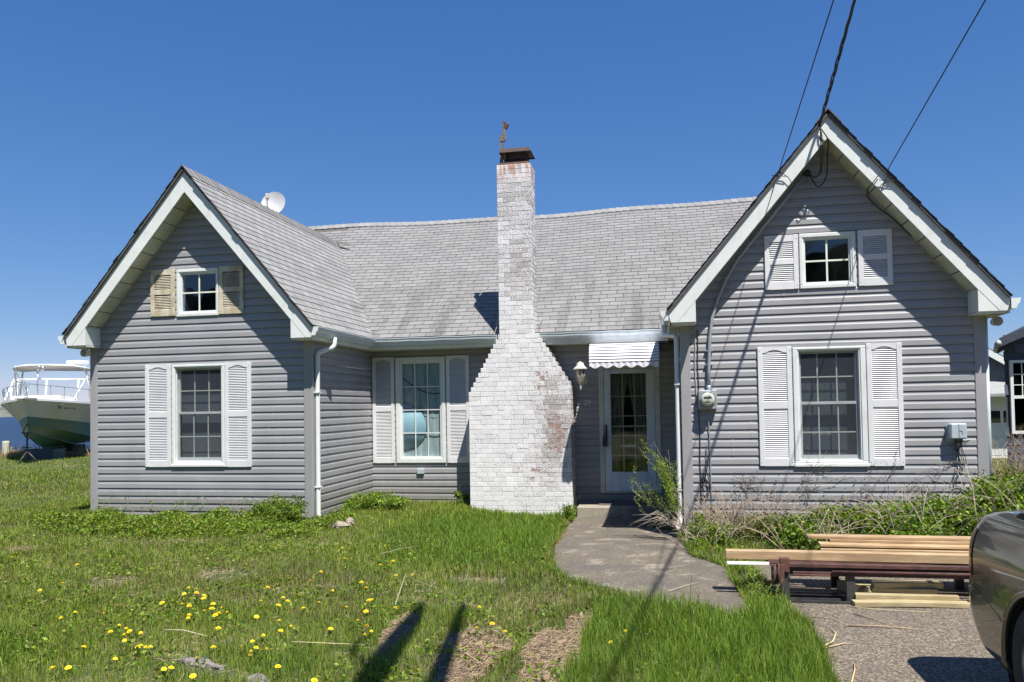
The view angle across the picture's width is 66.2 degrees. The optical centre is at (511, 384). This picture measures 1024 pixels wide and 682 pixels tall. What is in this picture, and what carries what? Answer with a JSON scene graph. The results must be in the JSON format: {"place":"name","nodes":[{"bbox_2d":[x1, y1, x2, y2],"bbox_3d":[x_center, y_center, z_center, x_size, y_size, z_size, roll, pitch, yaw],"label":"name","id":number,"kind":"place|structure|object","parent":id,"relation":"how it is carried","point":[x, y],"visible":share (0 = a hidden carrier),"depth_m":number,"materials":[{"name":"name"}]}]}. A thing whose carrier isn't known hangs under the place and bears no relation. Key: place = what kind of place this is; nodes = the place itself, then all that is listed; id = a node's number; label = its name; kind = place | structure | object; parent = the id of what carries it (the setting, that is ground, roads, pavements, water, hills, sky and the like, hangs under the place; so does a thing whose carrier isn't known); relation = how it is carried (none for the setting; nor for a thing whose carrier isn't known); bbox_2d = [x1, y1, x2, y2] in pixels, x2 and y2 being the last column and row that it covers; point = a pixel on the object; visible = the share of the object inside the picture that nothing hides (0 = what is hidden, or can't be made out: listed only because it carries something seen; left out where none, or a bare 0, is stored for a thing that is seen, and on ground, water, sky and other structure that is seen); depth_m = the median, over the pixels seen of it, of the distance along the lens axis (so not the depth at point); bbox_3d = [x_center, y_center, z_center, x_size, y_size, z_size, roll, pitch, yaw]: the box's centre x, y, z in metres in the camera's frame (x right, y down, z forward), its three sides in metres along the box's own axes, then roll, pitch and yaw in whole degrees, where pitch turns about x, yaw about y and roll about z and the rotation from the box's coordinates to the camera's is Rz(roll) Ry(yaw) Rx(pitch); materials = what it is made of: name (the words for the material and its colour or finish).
{"place":"outdoors","nodes":[
{"label":"outdoors","id":0,"kind":"place"},
{"bbox_2d":[0,407,12,416],"bbox_3d":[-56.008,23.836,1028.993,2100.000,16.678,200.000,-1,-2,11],"label":"shore","id":1,"kind":"structure","parent":0,"point":[4,412],"depth_m":1065.29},
{"bbox_2d":[0,417,89,449],"bbox_3d":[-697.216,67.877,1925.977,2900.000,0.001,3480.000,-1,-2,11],"label":"water","id":2,"kind":"structure","parent":0,"point":[11,430],"depth_m":96.19,"materials":[{"name":"blue liquid"}]},
{"bbox_2d":[0,455,1007,681],"bbox_3d":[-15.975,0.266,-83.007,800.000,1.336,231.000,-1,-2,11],"label":"lawn","id":3,"kind":"structure","parent":0,"point":[274,600],"depth_m":6.42,"materials":[{"name":"plant"}]},
{"bbox_2d":[2,441,9,452],"bbox_3d":[-20.267,2.610,31.458,0.280,0.720,0.280,-1,-2,11],"label":"wooden post","id":4,"kind":"object","parent":3,"relation":"on","point":[5,444],"visible":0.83,"depth_m":31.35,"materials":[{"name":"beige wood"}]},
{"bbox_2d":[17,432,38,463],"bbox_3d":[-16.418,2.145,26.529,0.661,1.075,0.620,-1,-2,11],"label":"jack stand","id":5,"kind":"object","parent":3,"relation":"on","point":[27,452],"visible":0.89,"depth_m":26.58,"materials":[{"name":"black metal"}]},
{"bbox_2d":[24,448,64,459],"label":"keel blocks","id":6,"kind":"object","parent":3,"relation":"on","point":[47,453],"depth_m":28.82,"materials":[{"name":"grey wood"}]},
{"bbox_2d":[0,360,89,448],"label":"motor boat","id":7,"kind":"object","parent":6,"relation":"on","point":[50,421],"visible":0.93,"depth_m":28.82,"materials":[{"name":"paint"}]},
{"bbox_2d":[0,443,89,457],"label":"reed strip","id":8,"kind":"object","parent":3,"relation":"on","point":[20,453],"visible":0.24,"depth_m":31.06,"materials":[{"name":"brown plant"}]},
{"bbox_2d":[54,444,84,451],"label":"keel blocks","id":9,"kind":"object","parent":3,"relation":"on","point":[69,447],"depth_m":32.55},
{"bbox_2d":[164,629,205,635],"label":"twig","id":10,"kind":"object","parent":3,"relation":"on","point":[180,630],"visible":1,"depth_m":5.71,"materials":[{"name":"beige wood"}]},
{"bbox_2d":[28,495,356,538],"bbox_3d":[-4.616,1.837,10.993,4.539,0.400,1.765,-1,-2,11],"label":"ground ivy","id":11,"kind":"object","parent":3,"relation":"on","point":[179,520],"visible":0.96,"depth_m":10.93,"materials":[{"name":"green plant"}]},
{"bbox_2d":[176,657,223,669],"bbox_3d":[-2.039,1.828,5.114,0.417,0.103,0.085,-2,-2,22],"label":"half-buried rock","id":12,"kind":"object","parent":3,"relation":"on","point":[190,660],"visible":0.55,"depth_m":5.08,"materials":[{"name":"grey stone"}]},
{"bbox_2d":[246,673,269,681],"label":"rock","id":13,"kind":"object","parent":3,"relation":"on","point":[256,675],"visible":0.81,"depth_m":4.75,"materials":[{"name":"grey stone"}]},
{"bbox_2d":[242,493,309,523],"bbox_3d":[-3.369,1.770,11.314,0.916,0.506,0.702,-2,-2,28],"label":"shrub","id":14,"kind":"object","parent":3,"relation":"on","point":[291,510],"visible":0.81,"depth_m":11.19,"materials":[{"name":"green plant"}]},
{"bbox_2d":[291,641,363,644],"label":"twig","id":15,"kind":"object","parent":3,"relation":"on","point":[321,642],"visible":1,"depth_m":5.34,"materials":[{"name":"beige wood"}]},
{"bbox_2d":[330,517,354,529],"bbox_3d":[-2.347,1.931,10.824,0.349,0.200,0.194,-1,-2,-12],"label":"stone","id":16,"kind":"object","parent":3,"relation":"on","point":[349,520],"visible":0.66,"depth_m":10.79,"materials":[{"name":"white stone"}]},
{"bbox_2d":[341,489,411,510],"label":"weed clump","id":17,"kind":"object","parent":3,"relation":"on","point":[374,500],"visible":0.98,"depth_m":12.70,"materials":[{"name":"green plant"}]},
{"bbox_2d":[375,615,418,658],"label":"dirt","id":18,"kind":"structure","parent":3,"relation":"on","point":[389,645],"depth_m":5.52,"materials":[{"name":"brown soil"}]},
{"bbox_2d":[0,528,796,681],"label":"lawn weeds","id":19,"kind":"object","parent":3,"relation":"on","point":[394,666],"visible":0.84,"depth_m":6.38,"materials":[{"name":"green plant"}]},
{"bbox_2d":[0,523,810,681],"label":"straw","id":20,"kind":"object","parent":3,"relation":"on","point":[408,628],"visible":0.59,"depth_m":5.42,"materials":[{"name":"beige plant"}]},
{"bbox_2d":[395,574,435,604],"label":"twig","id":21,"kind":"object","parent":3,"relation":"on","point":[401,586],"visible":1,"depth_m":6.98,"materials":[{"name":"beige wood"}]},
{"bbox_2d":[453,485,469,502],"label":"weed clump","id":22,"kind":"object","parent":3,"relation":"on","point":[458,495],"visible":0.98,"depth_m":13.36,"materials":[{"name":"green plant"}]},
{"bbox_2d":[429,628,513,681],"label":"dirt","id":23,"kind":"structure","parent":3,"relation":"on","point":[463,665],"depth_m":5.12,"materials":[{"name":"brown soil"}]},
{"bbox_2d":[451,644,482,664],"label":"twig","id":24,"kind":"object","parent":23,"relation":"on","point":[464,652],"visible":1,"depth_m":5.13,"materials":[{"name":"beige wood"}]},
{"bbox_2d":[58,108,1020,532],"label":"house","id":25,"kind":"structure","parent":3,"relation":"on","point":[232,340],"depth_m":12.03,"materials":[{"name":"plastic"}]},
{"bbox_2d":[80,348,90,356],"bbox_3d":[-6.615,-0.502,12.190,0.119,0.145,0.143,-1,-2,4],"label":"flood light","id":26,"kind":"object","parent":25,"relation":"attached to","point":[85,352],"visible":1,"depth_m":12.13,"materials":[{"name":"paint"}]},
{"bbox_2d":[176,268,218,316],"bbox_3d":[-4.732,-1.400,12.330,0.700,0.725,0.742,-1,-2,11],"label":"window","id":27,"kind":"structure","parent":25,"relation":"in","point":[197,290],"depth_m":12.18,"materials":[{"name":"white glass"}]},
{"bbox_2d":[171,363,224,466],"bbox_3d":[-4.677,0.478,12.401,0.897,1.557,1.012,-1,-2,11],"label":"window","id":28,"kind":"structure","parent":25,"relation":"in","point":[203,418],"depth_m":12.07,"materials":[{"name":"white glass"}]},
{"bbox_2d":[261,192,284,212],"bbox_3d":[-4.570,-3.218,15.023,0.418,1.031,0.432,0,-2,-36],"label":"satellite dish","id":29,"kind":"object","parent":25,"relation":"attached to","point":[274,201],"visible":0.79,"depth_m":15.14,"materials":[{"name":"paint"}]},
{"bbox_2d":[395,356,446,462],"bbox_3d":[-1.725,0.445,13.856,1.174,1.855,0.145,-1,-2,11],"label":"window","id":30,"kind":"structure","parent":25,"relation":"in","point":[419,381],"depth_m":13.82,"materials":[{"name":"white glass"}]},
{"bbox_2d":[499,121,508,162],"bbox_3d":[-0.126,-3.902,13.229,0.160,1.098,0.065,-1,-2,11],"label":"chimney mast","id":31,"kind":"object","parent":25,"relation":"attached to","point":[502,138],"visible":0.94,"depth_m":13.22,"materials":[{"name":"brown metal"}]},
{"bbox_2d":[492,313,542,343],"bbox_3d":[0.099,-1.062,13.161,0.868,0.951,0.199,-1,-2,-2],"label":"old antenna wire","id":32,"kind":"object","parent":25,"relation":"attached to","point":[497,324],"visible":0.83,"depth_m":13.10,"materials":[{"name":"beige metal"}]},
{"bbox_2d":[574,361,588,389],"bbox_3d":[1.151,-0.150,13.055,0.230,0.475,0.457,-1,-2,11],"label":"wall lantern","id":33,"kind":"object","parent":25,"relation":"attached to","point":[582,377],"depth_m":12.89,"materials":[{"name":"paint"}]},
{"bbox_2d":[603,425,607,446],"bbox_3d":[1.550,0.849,13.089,0.082,0.367,0.050,-1,-2,11],"label":"key lockbox","id":34,"kind":"object","parent":25,"relation":"hanging from","point":[605,441],"visible":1,"depth_m":13.07,"materials":[{"name":"black metal"}]},
{"bbox_2d":[589,341,658,367],"bbox_3d":[1.807,-0.464,12.474,1.043,0.451,1.362,-1,-2,11],"label":"door awning","id":35,"kind":"object","parent":25,"relation":"attached to","point":[622,354],"depth_m":11.83,"materials":[{"name":"metal"}]},
{"bbox_2d":[603,368,656,490],"bbox_3d":[2.085,0.768,13.705,0.840,2.035,1.381,-1,-2,11],"label":"storm door","id":36,"kind":"structure","parent":25,"relation":"in","point":[629,394],"depth_m":13.17,"materials":[{"name":"paint"}]},
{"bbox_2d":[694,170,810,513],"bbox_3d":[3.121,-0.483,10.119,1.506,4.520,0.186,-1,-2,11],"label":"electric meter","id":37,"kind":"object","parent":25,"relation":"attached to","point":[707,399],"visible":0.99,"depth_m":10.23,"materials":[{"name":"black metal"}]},
{"bbox_2d":[772,165,791,187],"bbox_3d":[3.381,-2.626,9.841,0.246,0.302,0.029,-1,-2,11],"label":"wire anchor","id":38,"kind":"object","parent":25,"relation":"attached to","point":[780,175],"visible":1,"depth_m":9.84,"materials":[{"name":"black metal"}]},
{"bbox_2d":[798,231,856,288],"bbox_3d":[4.106,-1.587,10.404,0.682,0.710,0.742,-1,-2,11],"label":"window","id":39,"kind":"structure","parent":25,"relation":"in","point":[827,259],"depth_m":10.22,"materials":[{"name":"white glass"}]},
{"bbox_2d":[708,439,949,510],"bbox_3d":[4.017,1.136,9.963,2.985,0.998,0.048,-1,-2,11],"label":"wall vine","id":40,"kind":"object","parent":25,"relation":"attached to","point":[865,497],"depth_m":9.94,"materials":[{"name":"brown plant"}]},
{"bbox_2d":[792,346,869,466],"bbox_3d":[4.067,0.280,10.080,0.899,1.529,0.203,-1,-2,11],"label":"window","id":41,"kind":"structure","parent":25,"relation":"in","point":[830,391],"depth_m":10.13,"materials":[{"name":"white glass"}]},
{"bbox_2d":[819,0,855,124],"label":"service cable","id":42,"kind":"object","parent":25,"relation":"attached to","point":[838,59],"visible":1,"depth_m":8.46,"materials":[{"name":"black plastic"}]},
{"bbox_2d":[807,125,828,186],"bbox_3d":[3.842,-2.874,9.879,0.282,0.718,0.305,-2,-2,24],"label":"drip loop","id":43,"kind":"object","parent":42,"relation":"hanging from","point":[821,151],"visible":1,"depth_m":9.84,"materials":[{"name":"black rubber"}]},
{"bbox_2d":[867,168,910,235],"bbox_3d":[4.697,-2.255,9.755,0.574,0.795,0.377,-1,-2,11],"label":"wire anchor","id":44,"kind":"object","parent":25,"relation":"attached to","point":[881,191],"visible":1,"depth_m":9.70,"materials":[{"name":"black"}]},
{"bbox_2d":[888,0,985,167],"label":"telephone wire","id":45,"kind":"object","parent":25,"relation":"attached to","point":[939,79],"visible":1,"depth_m":7.70,"materials":[{"name":"black"}]},
{"bbox_2d":[945,423,969,487],"bbox_3d":[5.491,0.874,9.655,0.234,0.802,0.137,-1,-2,11],"label":"utility box","id":46,"kind":"object","parent":25,"relation":"attached to","point":[956,432],"visible":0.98,"depth_m":9.62,"materials":[{"name":"grey plastic"}]},
{"bbox_2d":[988,314,1002,325],"bbox_3d":[5.893,-0.783,9.578,0.119,0.145,0.143,-1,-2,4],"label":"flood light","id":47,"kind":"object","parent":25,"relation":"attached to","point":[996,320],"visible":1,"depth_m":9.52,"materials":[{"name":"paint"}]},
{"bbox_2d":[517,630,579,681],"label":"dirt","id":48,"kind":"structure","parent":3,"relation":"on","point":[555,659],"depth_m":5.18,"materials":[{"name":"brown soil"}]},
{"bbox_2d":[543,517,568,560],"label":"leaf litter","id":49,"kind":"object","parent":3,"relation":"on","point":[555,542],"visible":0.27,"depth_m":8.80,"materials":[{"name":"brown plant"}]},
{"bbox_2d":[565,616,591,635],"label":"dirt","id":50,"kind":"structure","parent":3,"relation":"on","point":[575,626],"depth_m":5.86,"materials":[{"name":"brown soil"}]},
{"bbox_2d":[577,502,677,517],"bbox_3d":[1.897,2.037,12.723,1.625,0.190,0.675,-1,-2,11],"label":"entry step","id":51,"kind":"object","parent":3,"relation":"on","point":[590,509],"visible":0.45,"depth_m":12.44,"materials":[{"name":"concrete"}]},
{"bbox_2d":[599,501,657,505],"bbox_3d":[1.905,1.935,12.819,0.950,0.018,0.420,-1,-2,11],"label":"door mat","id":52,"kind":"object","parent":51,"relation":"on","point":[642,503],"depth_m":12.77,"materials":[{"name":"grey rubber"}]},
{"bbox_2d":[628,439,701,533],"bbox_3d":[1.943,1.316,10.013,0.929,1.269,0.495,-1,-2,11],"label":"sapling","id":53,"kind":"object","parent":3,"relation":"on","point":[664,478],"visible":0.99,"depth_m":10.02,"materials":[{"name":"green plant"}]},
{"bbox_2d":[537,519,850,681],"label":"edge grass","id":54,"kind":"structure","parent":3,"relation":"on","point":[730,574],"depth_m":6.99,"materials":[{"name":"green plant"}]},
{"bbox_2d":[652,510,753,550],"bbox_3d":[2.177,1.645,8.893,1.020,0.436,0.780,-2,-2,28],"label":"clump","id":55,"kind":"object","parent":3,"relation":"on","point":[710,532],"visible":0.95,"depth_m":8.92,"materials":[{"name":"green plant"}]},
{"bbox_2d":[665,486,824,541],"bbox_3d":[2.870,1.566,9.498,2.049,0.669,1.137,-1,-2,11],"label":"bramble","id":56,"kind":"object","parent":3,"relation":"on","point":[754,523],"visible":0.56,"depth_m":9.37,"materials":[{"name":"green plant"}]},
{"bbox_2d":[732,559,780,603],"bbox_3d":[2.176,1.671,6.995,0.358,0.263,1.593,-1,-2,11],"label":"weed clump","id":57,"kind":"object","parent":3,"relation":"on","point":[756,582],"visible":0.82,"depth_m":6.78,"materials":[{"name":"green plant"}]},
{"bbox_2d":[737,494,902,549],"bbox_3d":[3.548,1.547,9.099,2.044,0.596,1.633,-1,-2,11],"label":"bramble","id":58,"kind":"object","parent":3,"relation":"on","point":[793,530],"visible":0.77,"depth_m":8.90,"materials":[{"name":"green plant"}]},
{"bbox_2d":[798,475,998,535],"bbox_3d":[4.601,1.454,9.004,2.562,0.754,1.658,-1,-2,11],"label":"bramble","id":59,"kind":"object","parent":3,"relation":"on","point":[919,517],"visible":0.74,"depth_m":8.86,"materials":[{"name":"green plant"}]},
{"bbox_2d":[910,459,1023,535],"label":"hedge plant","id":60,"kind":"object","parent":3,"relation":"on","point":[1008,494],"visible":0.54,"depth_m":8.95,"materials":[{"name":"green plant"}]},
{"bbox_2d":[988,348,1007,457],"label":"neighbour garage","id":61,"kind":"structure","parent":3,"relation":"on","point":[997,392],"depth_m":21.76,"materials":[{"name":"white"}]},
{"bbox_2d":[990,396,1007,457],"bbox_3d":[13.586,1.153,21.759,2.600,1.740,0.058,-1,-2,11],"label":"garage door","id":62,"kind":"structure","parent":61,"relation":"in","point":[997,404],"depth_m":21.75,"materials":[{"name":"paint"}]},
{"bbox_2d":[991,431,1023,484],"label":"dry brush","id":63,"kind":"object","parent":3,"relation":"on","point":[1016,468],"visible":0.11,"depth_m":11.01,"materials":[{"name":"brown plant"}]},
{"bbox_2d":[993,326,1023,477],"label":"neighbour house","id":64,"kind":"structure","parent":3,"relation":"on","point":[1011,344],"depth_m":12.67,"materials":[{"name":"grey wood"}]},
{"bbox_2d":[1009,360,1023,433],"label":"window","id":65,"kind":"structure","parent":64,"relation":"in","point":[1012,384],"depth_m":12.66,"materials":[{"name":"white glass"}]},
{"bbox_2d":[0,0,1023,406],"label":"sky","id":66,"kind":"structure","parent":0,"point":[350,111],"materials":[{"name":"blue"}]},
{"bbox_2d":[554,517,745,616],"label":"path","id":67,"kind":"structure","parent":0,"point":[619,550],"depth_m":8.16,"materials":[{"name":"concrete"}]},
{"bbox_2d":[552,497,578,520],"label":"weed clump","id":68,"kind":"object","parent":67,"relation":"on","point":[569,511],"visible":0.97,"depth_m":12.06,"materials":[{"name":"green plant"}]},
{"bbox_2d":[753,565,1008,681],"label":"driveway","id":69,"kind":"structure","parent":0,"point":[944,645],"depth_m":5.30,"materials":[{"name":"grey gravel"}]},
{"bbox_2d":[823,627,835,645],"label":"twig","id":70,"kind":"object","parent":69,"relation":"on","point":[833,637],"visible":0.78,"depth_m":5.32,"materials":[{"name":"beige wood"}]},
{"bbox_2d":[812,616,847,625],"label":"twig","id":71,"kind":"object","parent":69,"relation":"on","point":[828,618],"visible":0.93,"depth_m":5.84,"materials":[{"name":"wood"}]},
{"bbox_2d":[851,662,854,681],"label":"twig","id":72,"kind":"object","parent":69,"relation":"on","point":[853,673],"visible":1,"depth_m":4.62,"materials":[{"name":"beige wood"}]},
{"bbox_2d":[837,579,871,591],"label":"board","id":73,"kind":"object","parent":69,"relation":"on","point":[861,587],"visible":0.48,"depth_m":6.57,"materials":[{"name":"beige wood"}]},
{"bbox_2d":[767,557,969,603],"bbox_3d":[3.274,1.575,6.517,2.305,0.349,0.710,-1,-2,11],"label":"metal rack","id":74,"kind":"object","parent":69,"relation":"on","point":[783,569],"visible":0.62,"depth_m":6.33,"materials":[{"name":"metal"}]},
{"bbox_2d":[727,561,768,564],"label":"pvc trim","id":75,"kind":"structure","parent":74,"relation":"attached to","point":[744,563],"depth_m":6.64,"materials":[{"name":"white plastic"}]},
{"bbox_2d":[725,549,968,563],"bbox_3d":[3.217,1.428,6.492,2.801,0.074,0.097,-1,-2,12],"label":"board","id":76,"kind":"object","parent":74,"relation":"on","point":[870,556],"visible":0.78,"depth_m":6.54,"materials":[{"name":"brown wood"}]},
{"bbox_2d":[819,547,968,552],"bbox_3d":[3.685,1.420,6.539,2.102,0.078,0.103,-1,-2,14],"label":"board","id":77,"kind":"object","parent":74,"relation":"on","point":[892,549],"visible":0.32,"depth_m":6.63,"materials":[{"name":"brown wood"}]},
{"bbox_2d":[818,541,968,549],"bbox_3d":[3.696,1.361,6.606,2.100,0.022,0.144,-1,-2,12],"label":"board","id":78,"kind":"object","parent":77,"relation":"on","point":[887,545],"visible":0.75,"depth_m":6.66,"materials":[{"name":"brown wood"}]},
{"bbox_2d":[828,539,969,544],"bbox_3d":[3.761,1.339,6.681,2.001,0.022,0.125,-1,-2,12],"label":"board","id":79,"kind":"object","parent":78,"relation":"on","point":[903,541],"visible":0.6,"depth_m":6.72,"materials":[{"name":"brown wood"}]},
{"bbox_2d":[806,534,970,540],"bbox_3d":[3.681,1.318,6.742,2.180,0.024,0.125,-1,-2,11],"label":"board","id":80,"kind":"object","parent":79,"relation":"on","point":[889,537],"visible":0.78,"depth_m":6.79,"materials":[{"name":"brown wood"}]},
{"bbox_2d":[854,613,896,626],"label":"twig","id":81,"kind":"object","parent":69,"relation":"on","point":[873,619],"visible":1,"depth_m":5.80,"materials":[{"name":"brown wood"}]},
{"bbox_2d":[846,605,922,611],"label":"twig","id":82,"kind":"object","parent":69,"relation":"on","point":[881,609],"visible":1,"depth_m":6.05,"materials":[{"name":"brown wood"}]},
{"bbox_2d":[848,625,921,629],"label":"twig","id":83,"kind":"object","parent":69,"relation":"on","point":[882,626],"visible":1,"depth_m":5.60,"materials":[{"name":"brown wood"}]},
{"bbox_2d":[851,599,970,608],"bbox_3d":[3.131,1.720,6.171,0.862,0.043,0.105,-1,-2,7],"label":"board","id":84,"kind":"object","parent":69,"relation":"on","point":[906,603],"visible":0.96,"depth_m":6.14,"materials":[{"name":"beige wood"}]},
{"bbox_2d":[969,510,1023,681],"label":"parked car","id":85,"kind":"object","parent":69,"relation":"on","point":[996,571],"visible":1,"depth_m":4.10,"materials":[{"name":"paint"}]},
{"bbox_3d":[-1.034,-3.272,-13.983,2.600,9.700,0.320,-1,-2,11],"label":"utility pole","id":86,"kind":"object","parent":69,"relation":"on","visible":0},
{"bbox_2d":[781,0,833,163],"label":"telephone wire","id":87,"kind":"object","parent":86,"relation":"attached to","point":[808,76],"visible":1,"depth_m":7.94,"materials":[{"name":"black"}]},
{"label":"board","id":88,"kind":"object","parent":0,"visible":0},
{"bbox_2d":[855,592,958,600],"bbox_3d":[3.131,1.686,6.252,0.771,0.039,0.091,-1,-2,8],"label":"board","id":89,"kind":"object","parent":88,"relation":"on","point":[904,596],"visible":1,"depth_m":6.22,"materials":[{"name":"beige wood"}]},
{"bbox_2d":[870,585,937,593],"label":"board","id":90,"kind":"object","parent":89,"relation":"on","point":[910,590],"visible":0.87,"depth_m":6.27,"materials":[{"name":"brown wood"}]},
{"bbox_2d":[870,580,942,588],"bbox_3d":[3.180,1.607,6.330,0.521,0.042,0.100,-1,-2,8],"label":"board","id":91,"kind":"object","parent":90,"relation":"on","point":[904,584],"visible":1,"depth_m":6.29,"materials":[{"name":"brown wood"}]}
]}

